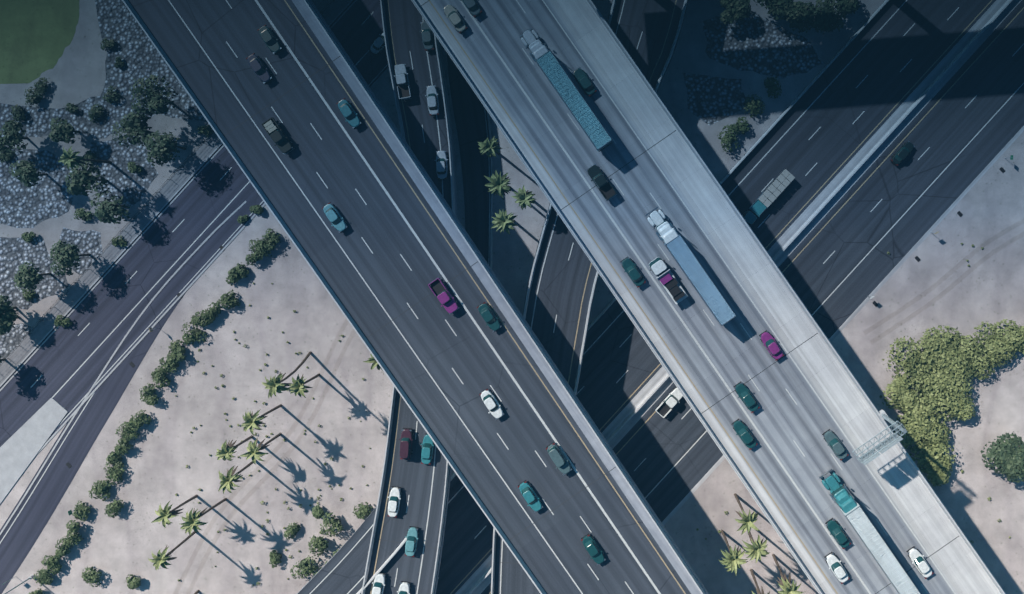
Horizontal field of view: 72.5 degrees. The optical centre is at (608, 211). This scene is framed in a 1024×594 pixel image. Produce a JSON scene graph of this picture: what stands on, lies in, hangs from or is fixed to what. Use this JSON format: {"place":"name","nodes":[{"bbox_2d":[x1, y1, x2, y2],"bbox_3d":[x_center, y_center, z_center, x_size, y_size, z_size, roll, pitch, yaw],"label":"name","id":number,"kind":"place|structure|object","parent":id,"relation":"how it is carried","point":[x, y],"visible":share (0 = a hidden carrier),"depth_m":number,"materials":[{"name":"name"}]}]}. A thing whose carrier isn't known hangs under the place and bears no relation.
{"place":"outdoors","nodes":[
{"label":"outdoors","id":0,"kind":"place"},
{"bbox_2d":[0,0,78,83],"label":"grass","id":1,"kind":"structure","parent":0,"point":[36,37],"depth_m":119.99,"materials":[{"name":"green plant"}]},
{"bbox_2d":[0,0,332,327],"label":"soil","id":2,"kind":"structure","parent":0,"point":[76,74],"depth_m":120.00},
{"bbox_2d":[0,306,19,334],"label":"tree","id":3,"kind":"object","parent":2,"relation":"on","point":[9,316],"visible":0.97,"depth_m":115.88,"materials":[{"name":"green plant"}]},
{"bbox_2d":[0,119,28,154],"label":"tree","id":4,"kind":"object","parent":2,"relation":"on","point":[13,135],"visible":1,"depth_m":115.62,"materials":[{"name":"green plant"}]},
{"bbox_2d":[24,87,44,106],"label":"shrub","id":5,"kind":"object","parent":2,"relation":"on","point":[35,98],"visible":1,"depth_m":118.81,"materials":[{"name":"green plant"}]},
{"bbox_2d":[0,237,68,309],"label":"riprap","id":6,"kind":"object","parent":2,"relation":"on","point":[15,253],"visible":0.86,"depth_m":119.99,"materials":[{"name":"grey stone"}]},
{"bbox_2d":[13,260,50,290],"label":"tree","id":7,"kind":"object","parent":6,"relation":"on","point":[31,277],"visible":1,"depth_m":114.14,"materials":[{"name":"green plant"}]},
{"bbox_2d":[0,148,72,227],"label":"riprap","id":8,"kind":"object","parent":2,"relation":"on","point":[48,196],"visible":0.69,"depth_m":119.99,"materials":[{"name":"grey stone"}]},
{"bbox_2d":[9,159,47,186],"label":"tree","id":9,"kind":"object","parent":8,"relation":"on","point":[26,172],"visible":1,"depth_m":114.60,"materials":[{"name":"green plant"}]},
{"bbox_2d":[60,227,102,274],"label":"riprap","id":10,"kind":"object","parent":2,"relation":"on","point":[87,242],"visible":0.74,"depth_m":119.99,"materials":[{"name":"grey stone"}]},
{"bbox_2d":[49,239,90,276],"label":"tree","id":11,"kind":"object","parent":10,"relation":"on","point":[67,257],"visible":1,"depth_m":114.51,"materials":[{"name":"green plant"}]},
{"bbox_2d":[0,0,206,138],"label":"riprap","id":12,"kind":"object","parent":2,"relation":"on","point":[135,50],"visible":0.58,"depth_m":119.99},
{"bbox_2d":[48,117,79,143],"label":"tree","id":13,"kind":"object","parent":12,"relation":"on","point":[62,131],"visible":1,"depth_m":116.00,"materials":[{"name":"green plant"}]},
{"bbox_2d":[129,74,177,118],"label":"tree","id":14,"kind":"object","parent":12,"relation":"on","point":[154,98],"visible":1,"depth_m":113.94,"materials":[{"name":"green plant"}]},
{"bbox_2d":[89,191,129,223],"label":"tree","id":15,"kind":"object","parent":2,"relation":"on","point":[107,211],"visible":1,"depth_m":114.96,"materials":[{"name":"green plant"}]},
{"bbox_2d":[90,136,157,205],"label":"riprap","id":16,"kind":"object","parent":2,"relation":"on","point":[128,186],"visible":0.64,"depth_m":119.99,"materials":[{"name":"grey stone"}]},
{"bbox_2d":[58,146,111,170],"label":"palm","id":17,"kind":"object","parent":16,"relation":"on","point":[70,159],"visible":1,"depth_m":110.82,"materials":[{"name":"green plant"}]},
{"bbox_2d":[65,158,109,195],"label":"tree","id":18,"kind":"object","parent":16,"relation":"on","point":[86,178],"visible":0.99,"depth_m":114.25,"materials":[{"name":"green plant"}]},
{"bbox_2d":[112,112,152,147],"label":"tree","id":19,"kind":"object","parent":2,"relation":"on","point":[134,126],"visible":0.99,"depth_m":114.03,"materials":[{"name":"green plant"}]},
{"bbox_2d":[144,130,185,165],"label":"tree","id":20,"kind":"object","parent":2,"relation":"on","point":[165,145],"visible":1,"depth_m":113.60,"materials":[{"name":"green plant"}]},
{"bbox_2d":[148,531,195,570],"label":"palm tree","id":21,"kind":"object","parent":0,"point":[160,558],"depth_m":110.34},
{"bbox_2d":[151,495,197,527],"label":"palm tree","id":22,"kind":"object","parent":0,"point":[165,514],"depth_m":111.59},
{"bbox_2d":[0,0,388,457],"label":"road","id":23,"kind":"structure","parent":0,"point":[62,366],"depth_m":119.98,"materials":[{"name":"grey asphalt"}]},
{"bbox_2d":[0,397,67,503],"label":"gore island","id":24,"kind":"structure","parent":23,"relation":"on","point":[21,447],"depth_m":119.86,"materials":[{"name":"concrete"}]},
{"bbox_2d":[2,0,334,363],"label":"sidewalk","id":25,"kind":"structure","parent":23,"relation":"on","point":[119,235],"depth_m":119.02,"materials":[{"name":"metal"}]},
{"bbox_2d":[215,435,252,460],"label":"palm tree","id":26,"kind":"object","parent":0,"point":[225,452],"depth_m":111.66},
{"bbox_2d":[218,461,252,493],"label":"palm tree","id":27,"kind":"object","parent":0,"point":[226,482],"depth_m":111.09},
{"bbox_2d":[240,404,281,435],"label":"palm tree","id":28,"kind":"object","parent":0,"point":[252,421],"depth_m":110.46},
{"bbox_2d":[240,433,281,463],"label":"palm tree","id":29,"kind":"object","parent":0,"point":[253,453],"depth_m":110.76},
{"bbox_2d":[447,53,492,268],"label":"road","id":30,"kind":"structure","parent":0,"point":[472,119],"depth_m":119.98,"materials":[{"name":"grey asphalt"}]},
{"bbox_2d":[0,0,1023,593],"bbox_3d":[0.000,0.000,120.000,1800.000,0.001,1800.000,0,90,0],"label":"ground","id":31,"kind":"structure","parent":0,"point":[280,284],"depth_m":120.00,"materials":[{"name":"beige sand"}]},
{"bbox_2d":[0,323,46,382],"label":"riprap","id":32,"kind":"object","parent":31,"relation":"on","point":[17,333],"visible":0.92,"depth_m":119.99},
{"bbox_2d":[81,566,102,586],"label":"shrub","id":33,"kind":"object","parent":31,"relation":"on","point":[91,575],"visible":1,"depth_m":118.78,"materials":[{"name":"green plant"}]},
{"bbox_2d":[104,499,124,517],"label":"shrub","id":34,"kind":"object","parent":31,"relation":"on","point":[113,507],"visible":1,"depth_m":118.61,"materials":[{"name":"green plant"}]},
{"bbox_2d":[0,201,245,593],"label":"ramp","id":35,"kind":"structure","parent":31,"relation":"on","point":[26,521],"depth_m":119.99,"materials":[{"name":"grey asphalt"}]},
{"bbox_2d":[180,498,226,535],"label":"palm tree","id":36,"kind":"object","parent":31,"relation":"on","point":[192,521],"depth_m":110.52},
{"bbox_2d":[173,319,355,593],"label":"lot tracks","id":37,"kind":"object","parent":31,"relation":"on","point":[260,466],"visible":0.78,"depth_m":120.00},
{"bbox_2d":[262,351,311,398],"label":"palm tree","id":38,"kind":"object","parent":31,"relation":"on","point":[273,385],"depth_m":106.23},
{"bbox_2d":[288,374,319,397],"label":"palm tree","id":39,"kind":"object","parent":31,"relation":"on","point":[297,386],"depth_m":112.46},
{"bbox_2d":[290,555,318,578],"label":"shrub","id":40,"kind":"object","parent":31,"relation":"on","point":[303,564],"visible":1,"depth_m":118.22,"materials":[{"name":"green plant"}]},
{"bbox_2d":[308,535,328,556],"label":"shrub","id":41,"kind":"object","parent":31,"relation":"on","point":[320,542],"visible":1,"depth_m":117.98,"materials":[{"name":"green plant"}]},
{"bbox_2d":[320,512,343,536],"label":"shrub","id":42,"kind":"object","parent":31,"relation":"on","point":[334,522],"visible":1,"depth_m":118.15,"materials":[{"name":"green plant"}]},
{"bbox_2d":[297,506,406,593],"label":"ramp","id":43,"kind":"structure","parent":31,"relation":"on","point":[341,570],"depth_m":113.02,"materials":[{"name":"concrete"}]},
{"bbox_2d":[361,0,456,593],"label":"ramp","id":44,"kind":"structure","parent":31,"relation":"on","point":[424,499],"depth_m":113.00,"materials":[{"name":"grey asphalt"}]},
{"bbox_2d":[372,572,386,593],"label":"car","id":45,"kind":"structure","parent":44,"relation":"on","point":[379,582],"depth_m":112.10,"materials":[{"name":"white paint"}]},
{"bbox_2d":[387,486,401,516],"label":"car","id":46,"kind":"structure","parent":44,"relation":"on","point":[394,497],"depth_m":112.10,"materials":[{"name":"white paint"}]},
{"bbox_2d":[394,64,411,99],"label":"pickup truck","id":47,"kind":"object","parent":44,"relation":"on","point":[403,84],"depth_m":111.87,"materials":[{"name":"silver paint"}]},
{"bbox_2d":[399,428,413,459],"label":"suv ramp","id":48,"kind":"structure","parent":44,"relation":"on","point":[406,450],"depth_m":111.77,"materials":[{"name":"red paint"}]},
{"bbox_2d":[405,526,418,556],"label":"car","id":49,"kind":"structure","parent":44,"relation":"on","point":[411,541],"depth_m":112.10,"materials":[{"name":"paint"}]},
{"bbox_2d":[421,433,433,463],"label":"car","id":50,"kind":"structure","parent":44,"relation":"on","point":[427,451],"depth_m":112.08,"materials":[{"name":"teal paint"}]},
{"bbox_2d":[420,21,434,50],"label":"car","id":51,"kind":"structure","parent":44,"relation":"on","point":[427,38],"depth_m":112.09,"materials":[{"name":"grey paint"}]},
{"bbox_2d":[425,85,439,115],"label":"car","id":52,"kind":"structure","parent":44,"relation":"on","point":[432,100],"depth_m":112.10,"materials":[{"name":"silver paint"}]},
{"bbox_2d":[434,150,447,178],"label":"car","id":53,"kind":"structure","parent":44,"relation":"on","point":[441,164],"depth_m":112.10,"materials":[{"name":"silver paint"}]},
{"bbox_2d":[122,0,708,593],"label":"bridge","id":54,"kind":"structure","parent":31,"relation":"on","point":[390,252],"depth_m":106.00,"materials":[{"name":"asphalt"}]},
{"bbox_2d":[246,53,272,84],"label":"car","id":55,"kind":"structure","parent":54,"relation":"on","point":[260,69],"depth_m":105.10,"materials":[{"name":"blue paint"}]},
{"bbox_2d":[257,24,282,54],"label":"car","id":56,"kind":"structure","parent":54,"relation":"on","point":[271,41],"depth_m":105.10,"materials":[{"name":"paint"}]},
{"bbox_2d":[261,117,294,154],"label":"pickup","id":57,"kind":"object","parent":54,"relation":"on","point":[276,134],"depth_m":104.76,"materials":[{"name":"black paint"}]},
{"bbox_2d":[322,202,348,232],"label":"car","id":58,"kind":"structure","parent":54,"relation":"on","point":[335,218],"depth_m":105.10,"materials":[{"name":"paint"}]},
{"bbox_2d":[336,98,361,128],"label":"car","id":59,"kind":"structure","parent":54,"relation":"on","point":[350,115],"depth_m":105.10,"materials":[{"name":"teal paint"}]},
{"bbox_2d":[428,277,459,313],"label":"pickup","id":60,"kind":"object","parent":54,"relation":"on","point":[441,292],"depth_m":104.87,"materials":[{"name":"paint"}]},
{"bbox_2d":[477,302,501,331],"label":"car","id":61,"kind":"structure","parent":54,"relation":"on","point":[490,318],"depth_m":105.10,"materials":[{"name":"paint"}]},
{"bbox_2d":[479,388,504,419],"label":"car","id":62,"kind":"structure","parent":54,"relation":"on","point":[493,406],"depth_m":105.10,"materials":[{"name":"white paint"}]},
{"bbox_2d":[518,480,542,512],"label":"car","id":63,"kind":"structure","parent":54,"relation":"on","point":[531,498],"depth_m":105.10,"materials":[{"name":"teal paint"}]},
{"bbox_2d":[546,442,571,475],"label":"sedan","id":64,"kind":"object","parent":54,"relation":"on","point":[559,458],"depth_m":104.75,"materials":[{"name":"grey paint"}]},
{"bbox_2d":[581,533,605,564],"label":"car","id":65,"kind":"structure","parent":54,"relation":"on","point":[593,549],"depth_m":105.10,"materials":[{"name":"paint"}]},
{"bbox_2d":[478,136,502,157],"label":"palm","id":66,"kind":"object","parent":31,"relation":"on","point":[487,147],"visible":1,"depth_m":108.57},
{"bbox_2d":[485,170,511,199],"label":"palm","id":67,"kind":"object","parent":31,"relation":"on","point":[498,185],"visible":1,"depth_m":108.84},
{"bbox_2d":[491,209,517,233],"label":"palm","id":68,"kind":"object","parent":31,"relation":"on","point":[503,221],"visible":1,"depth_m":109.43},
{"bbox_2d":[511,185,535,209],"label":"palm","id":69,"kind":"object","parent":31,"relation":"on","point":[523,197],"visible":1,"depth_m":108.01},
{"bbox_2d":[491,0,687,593],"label":"ramp","id":70,"kind":"structure","parent":31,"relation":"on","point":[562,285],"depth_m":113.60,"materials":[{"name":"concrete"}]},
{"bbox_2d":[175,243,1010,585],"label":"weeds","id":71,"kind":"object","parent":31,"relation":"on","point":[363,465],"visible":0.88,"depth_m":119.74,"materials":[{"name":"green plant"}]},
{"bbox_2d":[411,0,1005,593],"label":"bridge","id":72,"kind":"structure","parent":31,"relation":"on","point":[807,390],"depth_m":106.00,"materials":[{"name":"concrete"}]},
{"bbox_2d":[443,3,467,33],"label":"car","id":73,"kind":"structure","parent":72,"relation":"on","point":[453,16],"depth_m":105.10,"materials":[{"name":"beige paint"}]},
{"bbox_2d":[460,0,482,17],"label":"car","id":74,"kind":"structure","parent":72,"relation":"on","point":[473,8],"depth_m":104.98,"materials":[{"name":"grey paint"}]},
{"bbox_2d":[519,28,548,61],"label":"semi tractor","id":75,"kind":"object","parent":72,"relation":"on","point":[534,44],"visible":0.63,"depth_m":103.97,"materials":[{"name":"metal"}]},
{"bbox_2d":[536,50,611,151],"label":"semi trailer","id":76,"kind":"object","parent":72,"relation":"on","point":[576,104],"visible":1,"depth_m":101.89,"materials":[{"name":"teal metal"}]},
{"bbox_2d":[572,67,596,96],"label":"car","id":77,"kind":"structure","parent":72,"relation":"on","point":[583,80],"depth_m":105.10,"materials":[{"name":"paint"}]},
{"bbox_2d":[586,164,616,200],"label":"pickup","id":78,"kind":"object","parent":72,"relation":"on","point":[602,183],"depth_m":104.87,"materials":[{"name":"black paint"}]},
{"bbox_2d":[620,257,645,286],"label":"car","id":79,"kind":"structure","parent":72,"relation":"on","point":[632,271],"depth_m":105.10,"materials":[{"name":"paint"}]},
{"bbox_2d":[645,206,677,243],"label":"semi tractor","id":80,"kind":"object","parent":72,"relation":"on","point":[666,232],"visible":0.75,"depth_m":103.70,"materials":[{"name":"metal"}]},
{"bbox_2d":[649,257,687,304],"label":"pickup truck","id":81,"kind":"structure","parent":72,"relation":"on","point":[672,286],"depth_m":104.24,"materials":[{"name":"metal"}]},
{"bbox_2d":[664,234,735,325],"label":"semi trailer","id":82,"kind":"object","parent":72,"relation":"on","point":[700,280],"visible":1,"depth_m":101.99,"materials":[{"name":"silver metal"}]},
{"bbox_2d":[732,419,757,449],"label":"car","id":83,"kind":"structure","parent":72,"relation":"on","point":[744,434],"depth_m":105.10,"materials":[{"name":"paint"}]},
{"bbox_2d":[733,382,759,412],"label":"car","id":84,"kind":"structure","parent":72,"relation":"on","point":[746,397],"depth_m":105.10,"materials":[{"name":"paint"}]},
{"bbox_2d":[759,330,783,360],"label":"car","id":85,"kind":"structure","parent":72,"relation":"on","point":[769,342],"depth_m":105.10,"materials":[{"name":"paint"}]},
{"bbox_2d":[822,429,848,460],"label":"car","id":86,"kind":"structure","parent":72,"relation":"on","point":[834,443],"depth_m":105.10,"materials":[{"name":"grey paint"}]},
{"bbox_2d":[824,552,849,583],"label":"car","id":87,"kind":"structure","parent":72,"relation":"on","point":[836,567],"depth_m":105.10,"materials":[{"name":"white paint"}]},
{"bbox_2d":[819,469,856,512],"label":"semi tractor","id":88,"kind":"object","parent":72,"relation":"on","point":[842,497],"visible":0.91,"depth_m":103.74,"materials":[{"name":"metal"}]},
{"bbox_2d":[825,518,850,548],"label":"car","id":89,"kind":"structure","parent":72,"relation":"on","point":[838,534],"depth_m":105.10,"materials":[{"name":"paint"}]},
{"bbox_2d":[853,410,906,464],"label":"sign gantry","id":90,"kind":"object","parent":72,"relation":"on","point":[883,446],"visible":1,"depth_m":98.92,"materials":[{"name":"metal"}]},
{"bbox_2d":[840,501,920,593],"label":"semi trailer","id":91,"kind":"object","parent":72,"relation":"on","point":[880,551],"visible":0.99,"depth_m":101.89,"materials":[{"name":"silver metal"}]},
{"bbox_2d":[906,546,933,578],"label":"car","id":92,"kind":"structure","parent":72,"relation":"on","point":[918,560],"depth_m":105.10,"materials":[{"name":"white paint"}]},
{"bbox_2d":[683,73,745,124],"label":"riprap","id":93,"kind":"object","parent":31,"relation":"on","point":[711,100],"visible":0.93,"depth_m":119.99,"materials":[{"name":"grey stone"}]},
{"bbox_2d":[717,124,739,152],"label":"shrub","id":94,"kind":"object","parent":31,"relation":"on","point":[729,137],"visible":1,"depth_m":118.09,"materials":[{"name":"green plant"}]},
{"bbox_2d":[436,0,1023,593],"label":"freeway","id":95,"kind":"structure","parent":31,"relation":"on","point":[938,84],"depth_m":119.98,"materials":[{"name":"grey asphalt"}]},
{"bbox_2d":[655,388,682,417],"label":"pickup truck","id":96,"kind":"object","parent":95,"relation":"on","point":[670,401],"visible":0.86,"depth_m":118.85,"materials":[{"name":"white paint"}]},
{"bbox_2d":[742,193,771,225],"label":"flatbed truck","id":97,"kind":"object","parent":95,"relation":"on","point":[757,208],"visible":0.84,"depth_m":118.73,"materials":[{"name":"metal"}]},
{"bbox_2d":[757,169,794,207],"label":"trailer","id":98,"kind":"object","parent":95,"relation":"on","point":[779,184],"visible":1,"depth_m":118.31,"materials":[{"name":"metal"}]},
{"bbox_2d":[890,140,914,165],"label":"car","id":99,"kind":"object","parent":95,"relation":"on","point":[900,155],"visible":1,"depth_m":119.08,"materials":[{"name":"black paint"}]},
{"bbox_2d":[719,530,747,574],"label":"palm","id":100,"kind":"object","parent":31,"relation":"on","point":[733,560],"visible":1,"depth_m":109.45,"materials":[{"name":"green plant"}]},
{"bbox_2d":[720,0,750,23],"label":"tree","id":101,"kind":"object","parent":31,"relation":"on","point":[736,9],"visible":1,"depth_m":116.57,"materials":[{"name":"green plant"}]},
{"bbox_2d":[734,493,759,534],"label":"palm","id":102,"kind":"object","parent":31,"relation":"on","point":[748,521],"visible":1,"depth_m":108.87,"materials":[{"name":"green plant"}]},
{"bbox_2d":[744,94,764,117],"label":"shrub","id":103,"kind":"object","parent":31,"relation":"on","point":[753,105],"visible":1,"depth_m":118.28,"materials":[{"name":"green plant"}]},
{"bbox_2d":[742,532,769,561],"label":"palm","id":104,"kind":"object","parent":31,"relation":"on","point":[755,549],"visible":0.95,"depth_m":108.60,"materials":[{"name":"green plant"}]},
{"bbox_2d":[703,11,823,78],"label":"riprap","id":105,"kind":"object","parent":31,"relation":"on","point":[754,42],"visible":0.95,"depth_m":119.99,"materials":[{"name":"grey stone"}]},
{"bbox_2d":[753,0,792,19],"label":"tree","id":106,"kind":"object","parent":31,"relation":"on","point":[777,9],"visible":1,"depth_m":116.14,"materials":[{"name":"green plant"}]},
{"bbox_2d":[764,76,781,98],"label":"shrub","id":107,"kind":"object","parent":31,"relation":"on","point":[771,86],"visible":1,"depth_m":118.56,"materials":[{"name":"green plant"}]},
{"bbox_2d":[772,554,803,593],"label":"palm","id":108,"kind":"object","parent":31,"relation":"on","point":[785,585],"visible":1,"depth_m":109.09,"materials":[{"name":"green plant"}]},
{"bbox_2d":[782,1,815,32],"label":"tree","id":109,"kind":"object","parent":31,"relation":"on","point":[798,13],"visible":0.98,"depth_m":116.09,"materials":[{"name":"green plant"}]},
{"bbox_2d":[810,0,847,33],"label":"tree","id":110,"kind":"object","parent":31,"relation":"on","point":[826,17],"visible":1,"depth_m":115.80,"materials":[{"name":"green plant"}]},
{"bbox_2d":[863,218,1023,343],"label":"lot tracks","id":111,"kind":"object","parent":31,"relation":"on","point":[941,280],"visible":1,"depth_m":120.00},
{"bbox_2d":[880,319,1023,485],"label":"shrub","id":112,"kind":"object","parent":31,"relation":"on","point":[948,361],"visible":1,"depth_m":117.55,"materials":[{"name":"green plant"}]},
{"bbox_2d":[980,431,1023,482],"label":"bush","id":113,"kind":"object","parent":31,"relation":"on","point":[1007,457],"visible":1,"depth_m":116.45,"materials":[{"name":"green plant"}]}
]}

